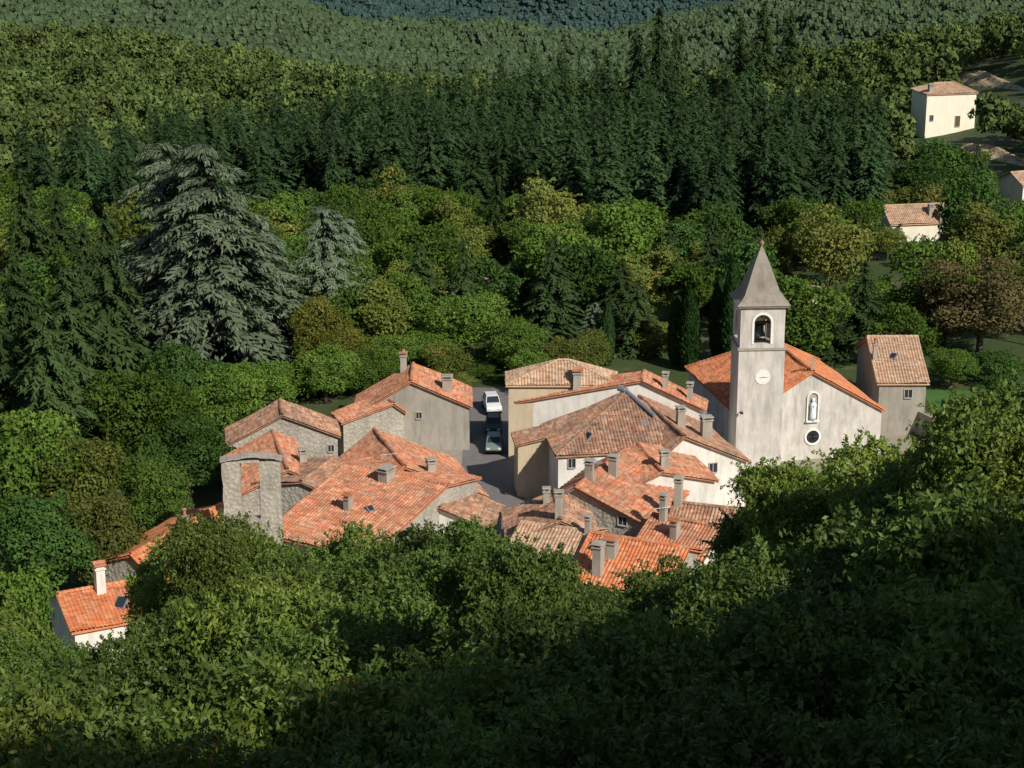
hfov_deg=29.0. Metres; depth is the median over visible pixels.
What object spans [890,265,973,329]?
broadleaf tree
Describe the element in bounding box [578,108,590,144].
fir tree
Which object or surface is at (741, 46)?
spruce tree
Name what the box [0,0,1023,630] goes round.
ground
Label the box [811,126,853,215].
fir tree
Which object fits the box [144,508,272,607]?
walnut tree
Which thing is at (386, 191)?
broadleaf tree
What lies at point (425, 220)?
broadleaf tree
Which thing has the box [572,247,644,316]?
broadleaf tree
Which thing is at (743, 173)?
fir tree
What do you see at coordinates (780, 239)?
broadleaf tree
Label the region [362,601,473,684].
cherry tree
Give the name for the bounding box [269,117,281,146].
fir tree
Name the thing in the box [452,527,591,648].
cherry tree
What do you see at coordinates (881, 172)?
fir tree
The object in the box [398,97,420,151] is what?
fir tree
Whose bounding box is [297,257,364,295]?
broadleaf tree
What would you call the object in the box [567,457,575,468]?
window
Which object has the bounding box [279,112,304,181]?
fir tree
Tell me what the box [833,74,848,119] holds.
fir tree
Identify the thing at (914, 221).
house
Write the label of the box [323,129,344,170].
fir tree
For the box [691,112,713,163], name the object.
fir tree
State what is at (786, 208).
broadleaf tree
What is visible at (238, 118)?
fir tree
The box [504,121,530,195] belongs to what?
fir tree
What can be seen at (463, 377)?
broadleaf tree
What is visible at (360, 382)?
broadleaf tree
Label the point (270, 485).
bell wall
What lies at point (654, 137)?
fir tree
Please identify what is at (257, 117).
fir tree
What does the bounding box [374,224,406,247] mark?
broadleaf tree
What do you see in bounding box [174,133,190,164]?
fir tree
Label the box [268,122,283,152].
fir tree
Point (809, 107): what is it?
fir tree
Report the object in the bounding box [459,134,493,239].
fir tree
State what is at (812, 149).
fir tree
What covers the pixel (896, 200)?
broadleaf tree
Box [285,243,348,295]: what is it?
broadleaf tree
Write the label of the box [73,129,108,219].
fir tree
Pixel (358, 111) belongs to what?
fir tree
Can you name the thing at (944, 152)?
broadleaf tree
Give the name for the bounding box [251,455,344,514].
house
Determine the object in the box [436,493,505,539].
house
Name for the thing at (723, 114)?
fir tree
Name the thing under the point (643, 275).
broadleaf tree
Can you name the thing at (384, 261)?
broadleaf tree
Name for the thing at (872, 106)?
fir tree
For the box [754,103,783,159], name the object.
fir tree
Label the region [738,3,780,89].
spruce tree
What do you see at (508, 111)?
fir tree
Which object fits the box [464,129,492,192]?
fir tree
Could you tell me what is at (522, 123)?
fir tree
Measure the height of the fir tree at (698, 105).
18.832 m
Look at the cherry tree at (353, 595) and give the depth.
67.06 m
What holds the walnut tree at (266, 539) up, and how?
on the ground at (1008, 66)
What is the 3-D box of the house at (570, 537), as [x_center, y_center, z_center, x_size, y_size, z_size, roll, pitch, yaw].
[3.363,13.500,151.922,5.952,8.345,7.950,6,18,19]
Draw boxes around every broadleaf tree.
[0,168,56,186]
[0,174,41,207]
[0,189,18,222]
[0,205,53,226]
[0,222,8,235]
[0,230,18,251]
[0,238,14,267]
[0,250,8,274]
[0,254,94,333]
[0,278,33,303]
[0,299,5,312]
[0,407,91,544]
[0,489,107,604]
[0,558,63,642]
[2,212,38,235]
[11,210,102,265]
[12,433,131,517]
[24,254,76,331]
[29,182,93,212]
[30,189,85,218]
[39,204,101,241]
[46,490,147,585]
[49,239,135,286]
[70,200,90,216]
[75,206,146,256]
[78,364,213,462]
[99,207,153,264]
[102,189,151,226]
[115,442,195,530]
[124,409,236,495]
[128,339,228,440]
[187,360,267,443]
[224,206,282,235]
[228,358,304,408]
[229,238,299,280]
[246,191,310,228]
[249,293,297,311]
[252,204,308,240]
[265,190,290,200]
[268,360,320,396]
[280,186,324,220]
[283,280,305,297]
[284,233,311,261]
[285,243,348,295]
[285,291,358,361]
[289,337,361,402]
[295,249,377,282]
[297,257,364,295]
[299,224,338,246]
[300,207,374,253]
[305,198,358,218]
[311,321,376,369]
[312,177,380,217]
[316,283,376,346]
[329,356,380,396]
[332,203,392,248]
[345,175,399,201]
[353,279,413,340]
[354,197,417,253]
[354,332,425,372]
[354,343,411,381]
[358,241,414,281]
[361,162,432,211]
[365,267,402,295]
[370,274,418,310]
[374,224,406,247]
[374,270,435,339]
[376,220,469,284]
[386,258,412,276]
[387,205,422,234]
[390,324,468,366]
[392,185,434,221]
[393,261,449,296]
[413,190,464,235]
[416,341,473,376]
[417,289,519,357]
[419,182,454,197]
[429,195,473,229]
[433,186,480,215]
[436,236,478,276]
[438,253,529,315]
[441,211,492,268]
[442,371,478,385]
[451,358,499,376]
[460,212,500,257]
[460,302,500,344]
[466,363,507,375]
[472,343,515,365]
[473,201,517,230]
[477,205,519,243]
[479,316,548,367]
[484,373,504,382]
[497,217,534,251]
[503,191,522,202]
[505,184,567,213]
[507,170,584,230]
[507,348,550,369]
[509,221,538,279]
[509,230,587,287]
[510,229,585,284]
[512,214,602,300]
[520,293,543,320]
[538,186,592,223]
[539,335,595,362]
[540,241,628,330]
[558,326,613,365]
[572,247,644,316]
[573,211,602,241]
[577,200,642,224]
[584,193,667,259]
[599,250,670,317]
[626,197,668,264]
[629,319,668,355]
[638,242,684,291]
[641,217,706,271]
[647,228,691,256]
[652,258,716,306]
[659,291,706,316]
[664,215,675,223]
[680,206,741,245]
[688,237,723,265]
[692,201,755,252]
[693,269,723,303]
[711,236,781,283]
[757,197,819,255]
[760,200,793,252]
[761,224,795,270]
[772,254,795,278]
[773,269,858,355]
[784,201,848,256]
[790,207,836,270]
[792,199,881,287]
[822,214,851,264]
[839,196,886,251]
[840,277,905,317]
[848,275,895,297]
[862,198,893,213]
[867,301,941,356]
[868,227,908,260]
[878,190,904,203]
[883,235,980,283]
[889,155,958,187]
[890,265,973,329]
[891,166,905,188]
[891,177,929,203]
[899,136,971,174]
[903,322,944,352]
[906,182,948,203]
[907,279,976,347]
[909,173,951,202]
[917,253,1023,354]
[922,163,968,173]
[926,348,982,386]
[931,164,1010,236]
[936,188,1008,249]
[938,175,973,188]
[938,236,984,281]
[941,195,1022,266]
[946,145,994,169]
[963,219,1006,271]
[969,372,1019,395]
[970,346,1023,384]
[983,169,998,192]
[988,249,1021,279]
[998,203,1023,252]
[999,260,1023,312]
[1000,242,1023,263]
[1007,199,1023,219]
[1007,230,1023,255]
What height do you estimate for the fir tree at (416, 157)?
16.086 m
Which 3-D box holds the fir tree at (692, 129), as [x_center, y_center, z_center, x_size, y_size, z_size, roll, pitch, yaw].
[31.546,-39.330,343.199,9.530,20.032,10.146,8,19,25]
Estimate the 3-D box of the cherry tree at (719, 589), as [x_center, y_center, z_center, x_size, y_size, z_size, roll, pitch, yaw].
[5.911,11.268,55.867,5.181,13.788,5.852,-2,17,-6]
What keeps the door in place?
in the house at (940, 108)
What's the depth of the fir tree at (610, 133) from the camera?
282.28 m
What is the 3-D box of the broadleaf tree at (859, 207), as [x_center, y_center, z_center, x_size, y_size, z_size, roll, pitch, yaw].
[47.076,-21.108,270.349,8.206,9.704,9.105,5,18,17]
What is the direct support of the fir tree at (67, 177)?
on the ground at (1008, 66)
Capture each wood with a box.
[0,0,1023,84]
[0,10,1023,180]
[0,19,984,99]
[173,34,798,153]
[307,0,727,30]
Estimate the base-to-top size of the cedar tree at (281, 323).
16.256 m
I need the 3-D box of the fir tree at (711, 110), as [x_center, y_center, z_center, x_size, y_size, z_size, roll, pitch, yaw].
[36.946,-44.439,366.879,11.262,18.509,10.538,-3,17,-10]
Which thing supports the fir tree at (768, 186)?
on the ground at (1008, 66)
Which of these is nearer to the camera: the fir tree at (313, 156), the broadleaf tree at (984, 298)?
the broadleaf tree at (984, 298)
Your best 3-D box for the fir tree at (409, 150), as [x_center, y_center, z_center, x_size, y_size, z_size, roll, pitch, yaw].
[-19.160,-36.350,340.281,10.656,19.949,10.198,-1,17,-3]
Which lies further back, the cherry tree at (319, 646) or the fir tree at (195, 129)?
the fir tree at (195, 129)
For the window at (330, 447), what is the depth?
174.82 m
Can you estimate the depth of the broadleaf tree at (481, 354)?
210.24 m
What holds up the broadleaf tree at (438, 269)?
on the ground at (1008, 66)
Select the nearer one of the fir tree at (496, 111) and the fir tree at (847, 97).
the fir tree at (847, 97)
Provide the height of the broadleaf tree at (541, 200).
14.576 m
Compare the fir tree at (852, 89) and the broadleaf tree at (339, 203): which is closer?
the broadleaf tree at (339, 203)
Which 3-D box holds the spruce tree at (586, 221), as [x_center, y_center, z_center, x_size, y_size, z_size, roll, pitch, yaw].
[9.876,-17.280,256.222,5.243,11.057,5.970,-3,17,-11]
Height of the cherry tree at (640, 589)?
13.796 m
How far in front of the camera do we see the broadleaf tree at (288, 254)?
240.59 m
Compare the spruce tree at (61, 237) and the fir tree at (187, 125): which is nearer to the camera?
the spruce tree at (61, 237)
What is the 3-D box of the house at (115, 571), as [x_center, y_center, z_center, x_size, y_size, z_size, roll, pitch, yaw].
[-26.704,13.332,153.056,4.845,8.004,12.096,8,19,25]
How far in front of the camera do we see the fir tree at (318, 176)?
332.75 m
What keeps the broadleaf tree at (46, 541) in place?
on the ground at (1008, 66)
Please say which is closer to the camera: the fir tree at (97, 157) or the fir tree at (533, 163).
the fir tree at (533, 163)
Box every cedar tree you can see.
[109,142,193,356]
[121,142,310,390]
[221,220,315,366]
[285,206,376,349]
[338,219,375,300]
[576,302,615,365]
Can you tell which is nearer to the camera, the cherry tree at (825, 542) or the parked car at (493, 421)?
the cherry tree at (825, 542)
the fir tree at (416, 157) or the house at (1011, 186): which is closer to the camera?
the house at (1011, 186)
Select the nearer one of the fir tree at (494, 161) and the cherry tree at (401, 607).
the cherry tree at (401, 607)
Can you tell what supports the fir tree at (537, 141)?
on the ground at (1008, 66)
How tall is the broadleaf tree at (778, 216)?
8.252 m
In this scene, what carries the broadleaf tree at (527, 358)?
on the ground at (1008, 66)
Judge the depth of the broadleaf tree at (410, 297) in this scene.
217.54 m
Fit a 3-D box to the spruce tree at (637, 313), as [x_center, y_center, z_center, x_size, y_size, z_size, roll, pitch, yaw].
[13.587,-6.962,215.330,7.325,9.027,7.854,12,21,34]
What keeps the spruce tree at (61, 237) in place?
on the ground at (1008, 66)
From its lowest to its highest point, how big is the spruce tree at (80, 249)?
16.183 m
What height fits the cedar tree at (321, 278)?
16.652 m
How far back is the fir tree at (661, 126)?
299.90 m
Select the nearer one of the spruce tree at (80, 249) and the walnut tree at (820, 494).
the walnut tree at (820, 494)
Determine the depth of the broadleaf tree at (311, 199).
293.54 m
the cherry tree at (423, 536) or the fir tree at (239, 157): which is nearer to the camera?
the cherry tree at (423, 536)
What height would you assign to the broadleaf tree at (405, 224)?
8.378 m
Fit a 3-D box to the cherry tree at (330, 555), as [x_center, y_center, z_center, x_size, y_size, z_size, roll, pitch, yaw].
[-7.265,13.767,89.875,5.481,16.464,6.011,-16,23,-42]
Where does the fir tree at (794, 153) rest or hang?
on the ground at (1008, 66)
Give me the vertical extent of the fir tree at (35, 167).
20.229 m
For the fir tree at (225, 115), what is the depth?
353.23 m
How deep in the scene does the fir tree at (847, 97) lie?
351.90 m
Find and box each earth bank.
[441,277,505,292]
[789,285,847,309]
[957,70,1023,90]
[959,143,1023,165]
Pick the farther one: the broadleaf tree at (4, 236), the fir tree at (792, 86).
the fir tree at (792, 86)
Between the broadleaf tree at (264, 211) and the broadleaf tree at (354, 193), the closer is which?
the broadleaf tree at (264, 211)
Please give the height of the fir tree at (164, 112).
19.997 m
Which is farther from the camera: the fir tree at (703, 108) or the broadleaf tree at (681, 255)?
the fir tree at (703, 108)
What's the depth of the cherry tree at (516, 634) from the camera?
46.02 m
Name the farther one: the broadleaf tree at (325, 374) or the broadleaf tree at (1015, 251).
the broadleaf tree at (1015, 251)
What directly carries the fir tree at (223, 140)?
on the ground at (1008, 66)
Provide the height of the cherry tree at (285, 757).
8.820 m
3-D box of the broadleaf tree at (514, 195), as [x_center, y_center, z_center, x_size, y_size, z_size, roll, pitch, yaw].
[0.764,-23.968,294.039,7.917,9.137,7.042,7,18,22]
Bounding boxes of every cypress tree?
[599,303,616,365]
[666,295,681,365]
[675,285,701,370]
[708,275,723,356]
[718,257,740,353]
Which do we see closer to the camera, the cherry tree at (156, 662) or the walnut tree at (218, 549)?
the cherry tree at (156, 662)
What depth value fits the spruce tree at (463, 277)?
220.38 m
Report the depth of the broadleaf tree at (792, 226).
267.73 m
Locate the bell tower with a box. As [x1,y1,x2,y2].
[728,240,790,467]
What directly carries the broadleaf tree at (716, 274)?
on the ground at (1008, 66)
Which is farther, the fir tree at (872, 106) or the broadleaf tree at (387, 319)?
the fir tree at (872, 106)
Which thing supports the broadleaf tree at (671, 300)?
on the ground at (1008, 66)
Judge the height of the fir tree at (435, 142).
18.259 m
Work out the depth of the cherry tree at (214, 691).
38.53 m
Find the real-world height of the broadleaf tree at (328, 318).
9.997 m
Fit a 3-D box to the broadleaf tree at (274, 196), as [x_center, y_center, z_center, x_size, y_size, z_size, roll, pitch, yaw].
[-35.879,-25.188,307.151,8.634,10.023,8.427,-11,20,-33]
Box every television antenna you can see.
[566,488,573,513]
[591,459,602,485]
[599,414,613,434]
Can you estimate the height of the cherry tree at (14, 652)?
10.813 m
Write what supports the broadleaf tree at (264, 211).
on the ground at (1008, 66)
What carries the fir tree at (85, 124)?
on the ground at (1008, 66)
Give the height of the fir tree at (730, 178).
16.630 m
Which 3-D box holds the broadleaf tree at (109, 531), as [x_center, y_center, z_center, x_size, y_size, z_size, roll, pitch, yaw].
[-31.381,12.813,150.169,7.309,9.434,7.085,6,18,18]
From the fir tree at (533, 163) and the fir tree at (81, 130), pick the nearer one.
the fir tree at (533, 163)
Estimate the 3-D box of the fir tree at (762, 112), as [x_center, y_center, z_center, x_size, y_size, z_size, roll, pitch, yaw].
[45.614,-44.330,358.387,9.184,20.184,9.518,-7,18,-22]
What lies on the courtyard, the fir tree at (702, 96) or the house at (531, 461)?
the house at (531, 461)
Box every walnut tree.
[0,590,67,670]
[0,667,218,767]
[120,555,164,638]
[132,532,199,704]
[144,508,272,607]
[160,567,353,721]
[168,652,370,767]
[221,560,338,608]
[232,520,307,596]
[696,507,753,568]
[699,526,738,570]
[720,456,821,556]
[742,456,843,555]
[781,458,859,546]
[802,426,923,569]
[889,386,1023,534]
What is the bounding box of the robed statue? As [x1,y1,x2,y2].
[810,398,816,420]
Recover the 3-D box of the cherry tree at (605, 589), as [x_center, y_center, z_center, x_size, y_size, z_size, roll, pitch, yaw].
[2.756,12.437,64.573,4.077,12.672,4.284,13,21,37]
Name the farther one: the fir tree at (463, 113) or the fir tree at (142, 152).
the fir tree at (463, 113)
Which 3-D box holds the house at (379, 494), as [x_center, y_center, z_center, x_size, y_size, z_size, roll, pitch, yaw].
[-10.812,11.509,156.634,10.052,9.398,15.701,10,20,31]
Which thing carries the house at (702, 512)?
on the courtyard
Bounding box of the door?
[954,116,960,126]
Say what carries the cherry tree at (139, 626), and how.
on the ground at (1008, 66)
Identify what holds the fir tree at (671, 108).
on the ground at (1008, 66)
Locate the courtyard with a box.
[338,434,911,505]
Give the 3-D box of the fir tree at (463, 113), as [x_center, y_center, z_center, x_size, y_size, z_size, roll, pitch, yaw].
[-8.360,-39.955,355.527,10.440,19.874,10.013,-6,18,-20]
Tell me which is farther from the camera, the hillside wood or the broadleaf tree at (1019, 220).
the hillside wood
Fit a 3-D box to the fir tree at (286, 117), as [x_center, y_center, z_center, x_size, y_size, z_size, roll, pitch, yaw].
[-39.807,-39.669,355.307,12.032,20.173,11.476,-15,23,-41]
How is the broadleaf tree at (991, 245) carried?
on the ground at (1008, 66)
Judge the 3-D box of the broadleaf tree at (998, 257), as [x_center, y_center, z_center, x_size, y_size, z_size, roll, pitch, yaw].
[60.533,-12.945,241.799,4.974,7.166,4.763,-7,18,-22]
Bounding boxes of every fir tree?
[8,119,44,181]
[25,123,59,207]
[28,148,65,208]
[31,135,58,183]
[54,117,90,187]
[56,124,71,186]
[59,118,99,185]
[61,126,101,205]
[61,152,72,189]
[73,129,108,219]
[80,117,104,158]
[86,157,102,202]
[87,125,107,190]
[90,132,110,176]
[95,147,116,214]
[102,153,132,209]
[105,124,130,182]
[107,105,131,174]
[107,125,123,188]
[108,145,140,209]
[114,132,148,179]
[122,119,136,153]
[122,147,141,183]
[129,133,145,185]
[135,137,151,178]
[140,108,157,151]
[142,115,165,178]
[151,104,162,136]
[152,113,182,149]
[153,103,183,147]
[157,115,180,165]
[168,113,186,147]
[168,124,188,198]
[171,107,189,147]
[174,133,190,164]
[178,103,195,141]
[186,117,210,148]
[189,124,207,145]
[190,97,218,160]
[190,129,220,180]
[195,93,217,142]
[208,104,231,159]
[210,120,238,186]
[210,142,238,208]
[223,116,248,173]
[224,107,238,161]
[225,106,250,193]
[226,154,248,209]
[234,97,253,171]
[237,117,251,174]
[241,123,273,188]
[241,132,281,202]
[242,128,274,195]
[243,131,278,200]
[245,108,281,172]
[248,107,274,159]
[251,117,274,190]
[251,161,274,200]
[264,129,298,192]
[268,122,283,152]
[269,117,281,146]
[276,107,299,177]
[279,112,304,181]
[280,98,293,146]
[282,126,311,191]
[285,114,301,136]
[288,117,319,188]
[289,118,321,193]
[298,98,318,146]
[299,109,323,143]
[305,109,321,151]
[308,125,322,176]
[309,122,332,190]
[312,122,350,194]
[321,150,345,198]
[322,131,348,196]
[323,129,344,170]
[325,98,346,159]
[328,115,347,166]
[328,124,373,195]
[342,111,372,180]
[347,102,364,165]
[356,129,374,188]
[360,110,382,149]
[360,116,374,158]
[361,116,391,185]
[365,125,374,170]
[368,129,388,176]
[371,116,417,222]
[384,123,395,156]
[395,115,421,178]
[395,127,422,186]
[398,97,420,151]
[403,108,424,179]
[408,139,425,183]
[414,117,446,190]
[418,99,436,164]
[423,126,461,191]
[424,121,442,184]
[425,107,447,163]
[426,101,449,158]
[434,104,469,181]
[445,145,463,197]
[452,128,489,206]
[457,102,488,183]
[457,108,475,152]
[459,126,493,227]
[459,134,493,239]
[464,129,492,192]
[473,106,494,180]
[480,117,491,156]
[483,114,493,150]
[484,106,521,182]
[485,119,517,204]
[487,122,516,192]
[489,106,516,151]
[490,105,508,160]
[490,107,499,140]
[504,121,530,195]
[505,149,525,196]
[506,122,526,158]
[507,111,524,160]
[510,104,530,171]
[512,120,550,198]
[521,108,557,189]
[523,123,553,192]
[524,121,536,155]
[526,104,558,189]
[545,107,562,153]
[546,107,589,190]
[549,111,564,181]
[549,114,593,191]
[550,112,565,146]
[559,128,594,213]
[576,95,594,138]
[577,109,592,165]
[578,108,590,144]
[578,145,598,202]
[580,129,590,173]
[580,140,634,219]
[584,121,605,196]
[585,100,620,156]
[586,103,608,170]
[586,119,633,204]
[591,124,608,170]
[592,110,632,195]
[603,93,624,146]
[612,115,622,156]
[617,106,638,186]
[621,133,653,200]
[625,117,673,214]
[626,105,660,185]
[627,151,656,205]
[631,99,666,147]
[637,110,658,149]
[638,86,666,134]
[641,116,660,169]
[642,96,657,129]
[645,107,677,198]
[651,136,675,215]
[655,110,695,217]
[660,82,688,134]
[665,134,704,258]
[667,99,694,176]
[671,100,690,150]
[676,98,694,139]
[676,148,717,206]
[683,100,701,145]
[684,114,718,193]
[684,134,730,260]
[689,88,709,133]
[691,100,708,141]
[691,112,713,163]
[692,99,715,146]
[705,94,717,134]
[709,123,735,195]
[710,101,727,145]
[712,121,751,198]
[712,132,744,221]
[713,141,747,247]
[714,103,731,159]
[716,85,735,123]
[720,114,753,175]
[726,105,761,187]
[727,87,755,158]
[729,96,746,140]
[732,112,765,235]
[736,101,756,176]
[744,108,799,235]
[744,122,785,240]
[745,95,761,168]
[746,128,787,234]
[750,87,767,136]
[754,85,771,158]
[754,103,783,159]
[754,129,769,176]
[758,106,786,170]
[761,147,803,250]
[777,88,809,151]
[778,128,809,203]
[779,79,807,124]
[779,98,813,197]
[779,138,792,165]
[780,92,798,134]
[781,92,817,166]
[783,122,814,196]
[785,130,819,203]
[798,73,818,113]
[803,81,834,145]
[803,120,821,187]
[804,95,816,145]
[805,92,818,159]
[806,81,829,166]
[809,122,844,203]
[809,132,844,194]
[811,95,847,187]
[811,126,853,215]
[820,130,844,175]
[822,73,843,123]
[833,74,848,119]
[835,79,855,128]
[835,119,874,211]
[838,80,863,142]
[838,94,860,156]
[841,75,869,122]
[841,98,891,198]
[850,135,892,234]
[852,91,887,185]
[863,141,895,198]
[865,86,896,185]
[865,109,893,189]
[866,97,900,194]
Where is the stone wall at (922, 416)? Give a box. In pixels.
[917,411,935,435]
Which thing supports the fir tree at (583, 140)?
on the ground at (1008, 66)
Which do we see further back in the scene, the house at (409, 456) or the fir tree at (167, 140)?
the fir tree at (167, 140)
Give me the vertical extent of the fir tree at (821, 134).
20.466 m
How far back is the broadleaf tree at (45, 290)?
215.50 m
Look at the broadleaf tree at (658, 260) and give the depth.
245.46 m
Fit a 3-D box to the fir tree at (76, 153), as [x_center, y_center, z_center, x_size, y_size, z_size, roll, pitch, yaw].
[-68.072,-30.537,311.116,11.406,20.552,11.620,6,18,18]
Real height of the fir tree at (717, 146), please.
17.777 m
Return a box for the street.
[462,387,524,537]
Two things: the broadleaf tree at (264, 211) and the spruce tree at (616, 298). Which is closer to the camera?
the spruce tree at (616, 298)
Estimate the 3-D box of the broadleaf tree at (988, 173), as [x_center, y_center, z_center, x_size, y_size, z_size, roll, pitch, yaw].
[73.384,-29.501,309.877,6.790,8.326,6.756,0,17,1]
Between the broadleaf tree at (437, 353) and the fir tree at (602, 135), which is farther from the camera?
the fir tree at (602, 135)
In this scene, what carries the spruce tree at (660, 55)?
on the ground at (1008, 66)
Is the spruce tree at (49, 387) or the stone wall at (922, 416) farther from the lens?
the stone wall at (922, 416)
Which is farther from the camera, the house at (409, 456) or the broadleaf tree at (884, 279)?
the broadleaf tree at (884, 279)
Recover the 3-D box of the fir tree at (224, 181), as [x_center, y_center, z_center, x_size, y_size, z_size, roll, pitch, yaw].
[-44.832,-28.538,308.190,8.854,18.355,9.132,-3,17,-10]
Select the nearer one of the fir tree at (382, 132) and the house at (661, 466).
the house at (661, 466)
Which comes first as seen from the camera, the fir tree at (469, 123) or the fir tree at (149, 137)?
the fir tree at (469, 123)
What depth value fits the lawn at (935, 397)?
201.01 m
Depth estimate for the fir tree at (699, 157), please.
281.78 m
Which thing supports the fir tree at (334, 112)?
on the ground at (1008, 66)
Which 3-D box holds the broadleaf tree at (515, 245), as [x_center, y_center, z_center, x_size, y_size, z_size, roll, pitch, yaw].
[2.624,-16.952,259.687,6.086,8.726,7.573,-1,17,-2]
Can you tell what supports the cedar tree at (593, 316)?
on the ground at (1008, 66)
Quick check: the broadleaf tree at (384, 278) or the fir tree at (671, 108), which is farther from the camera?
the fir tree at (671, 108)
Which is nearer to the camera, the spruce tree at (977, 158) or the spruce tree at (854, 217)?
the spruce tree at (854, 217)
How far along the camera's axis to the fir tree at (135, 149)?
304.81 m
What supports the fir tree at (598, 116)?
on the ground at (1008, 66)
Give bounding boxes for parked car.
[482,391,501,413]
[485,413,501,433]
[485,431,502,452]
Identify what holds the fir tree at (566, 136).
on the ground at (1008, 66)
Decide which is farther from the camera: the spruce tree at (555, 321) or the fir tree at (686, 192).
the fir tree at (686, 192)
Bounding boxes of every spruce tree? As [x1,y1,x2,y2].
[0,165,59,334]
[0,263,52,403]
[0,306,35,485]
[3,300,114,518]
[25,263,134,475]
[36,189,78,260]
[47,221,104,362]
[74,209,156,385]
[86,208,97,225]
[213,176,226,206]
[297,176,307,203]
[341,204,368,270]
[389,243,446,334]
[446,240,487,346]
[482,173,513,264]
[500,262,536,318]
[504,236,588,352]
[580,259,662,347]
[582,208,602,275]
[613,280,667,359]
[618,27,649,123]
[629,7,685,121]
[654,229,678,296]
[666,26,692,105]
[689,220,731,316]
[724,16,752,77]
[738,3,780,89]
[741,224,777,279]
[771,9,806,76]
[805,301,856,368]
[837,261,892,350]
[839,210,867,276]
[967,145,987,188]
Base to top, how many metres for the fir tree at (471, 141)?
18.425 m
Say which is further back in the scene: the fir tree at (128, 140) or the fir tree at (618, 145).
the fir tree at (128, 140)
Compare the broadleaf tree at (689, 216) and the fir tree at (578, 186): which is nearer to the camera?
the broadleaf tree at (689, 216)
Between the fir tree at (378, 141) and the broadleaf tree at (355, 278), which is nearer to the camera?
the broadleaf tree at (355, 278)
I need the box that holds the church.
[684,343,885,460]
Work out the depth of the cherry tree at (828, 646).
36.47 m
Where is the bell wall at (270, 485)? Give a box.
[219,451,283,548]
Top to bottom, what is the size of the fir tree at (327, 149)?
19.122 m
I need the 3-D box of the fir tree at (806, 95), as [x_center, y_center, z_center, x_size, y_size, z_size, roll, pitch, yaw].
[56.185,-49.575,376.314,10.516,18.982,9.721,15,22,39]
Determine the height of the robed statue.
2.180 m
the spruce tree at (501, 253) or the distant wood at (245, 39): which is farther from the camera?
the distant wood at (245, 39)
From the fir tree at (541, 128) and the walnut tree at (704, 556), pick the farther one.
the fir tree at (541, 128)
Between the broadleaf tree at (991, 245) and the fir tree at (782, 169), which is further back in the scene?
the fir tree at (782, 169)
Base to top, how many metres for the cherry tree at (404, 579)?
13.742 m
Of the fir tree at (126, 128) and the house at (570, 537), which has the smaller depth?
the house at (570, 537)
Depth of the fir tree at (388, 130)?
350.35 m
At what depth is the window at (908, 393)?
188.20 m
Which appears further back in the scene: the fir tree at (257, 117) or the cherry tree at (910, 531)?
the fir tree at (257, 117)
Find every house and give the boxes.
[50,560,138,658]
[96,502,223,581]
[223,429,307,515]
[224,398,340,457]
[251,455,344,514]
[283,456,481,566]
[330,397,407,454]
[338,427,488,497]
[354,349,472,449]
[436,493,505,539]
[501,486,598,537]
[505,358,617,458]
[511,425,570,496]
[511,513,606,587]
[515,369,708,426]
[540,385,665,490]
[560,447,689,536]
[572,530,703,594]
[627,442,718,503]
[636,491,727,572]
[637,394,750,506]
[668,474,737,529]
[855,335,929,433]
[874,202,949,254]
[910,81,977,137]
[998,170,1023,208]
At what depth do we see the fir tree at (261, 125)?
342.94 m
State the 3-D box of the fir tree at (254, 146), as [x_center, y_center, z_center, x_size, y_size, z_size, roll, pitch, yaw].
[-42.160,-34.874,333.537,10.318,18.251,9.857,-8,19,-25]
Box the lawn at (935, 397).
[926,390,989,418]
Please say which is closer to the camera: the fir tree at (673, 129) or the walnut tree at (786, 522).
the walnut tree at (786, 522)
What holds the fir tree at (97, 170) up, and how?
on the ground at (1008, 66)
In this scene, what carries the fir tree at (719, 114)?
on the ground at (1008, 66)
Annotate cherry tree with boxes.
[0,626,67,688]
[0,651,155,716]
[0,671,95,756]
[4,678,275,767]
[8,719,212,767]
[20,639,113,688]
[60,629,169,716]
[100,590,268,727]
[112,638,314,738]
[121,594,200,657]
[137,718,390,767]
[207,583,413,704]
[233,549,352,598]
[263,644,536,767]
[266,644,485,766]
[291,519,395,576]
[313,560,390,616]
[329,575,474,674]
[336,551,437,616]
[339,703,566,767]
[340,533,422,587]
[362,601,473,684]
[366,634,665,767]
[373,518,457,581]
[378,564,452,613]
[398,513,540,629]
[420,590,596,680]
[449,611,736,745]
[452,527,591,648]
[515,598,803,760]
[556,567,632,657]
[598,577,664,613]
[598,585,620,601]
[608,549,711,636]
[638,593,889,754]
[645,545,803,646]
[673,578,963,767]
[701,545,796,571]
[706,516,852,618]
[764,488,1004,618]
[799,573,1023,767]
[823,468,1023,623]
[837,450,927,528]
[847,563,1023,748]
[880,366,1023,525]
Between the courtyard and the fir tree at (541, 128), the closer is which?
the courtyard
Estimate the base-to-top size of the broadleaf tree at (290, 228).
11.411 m
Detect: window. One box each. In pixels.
[327,444,334,452]
[415,411,421,419]
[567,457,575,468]
[617,515,627,526]
[708,462,717,472]
[804,428,820,444]
[904,389,912,398]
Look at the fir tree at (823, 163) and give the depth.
302.46 m
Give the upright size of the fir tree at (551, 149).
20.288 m
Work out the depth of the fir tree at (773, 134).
293.86 m

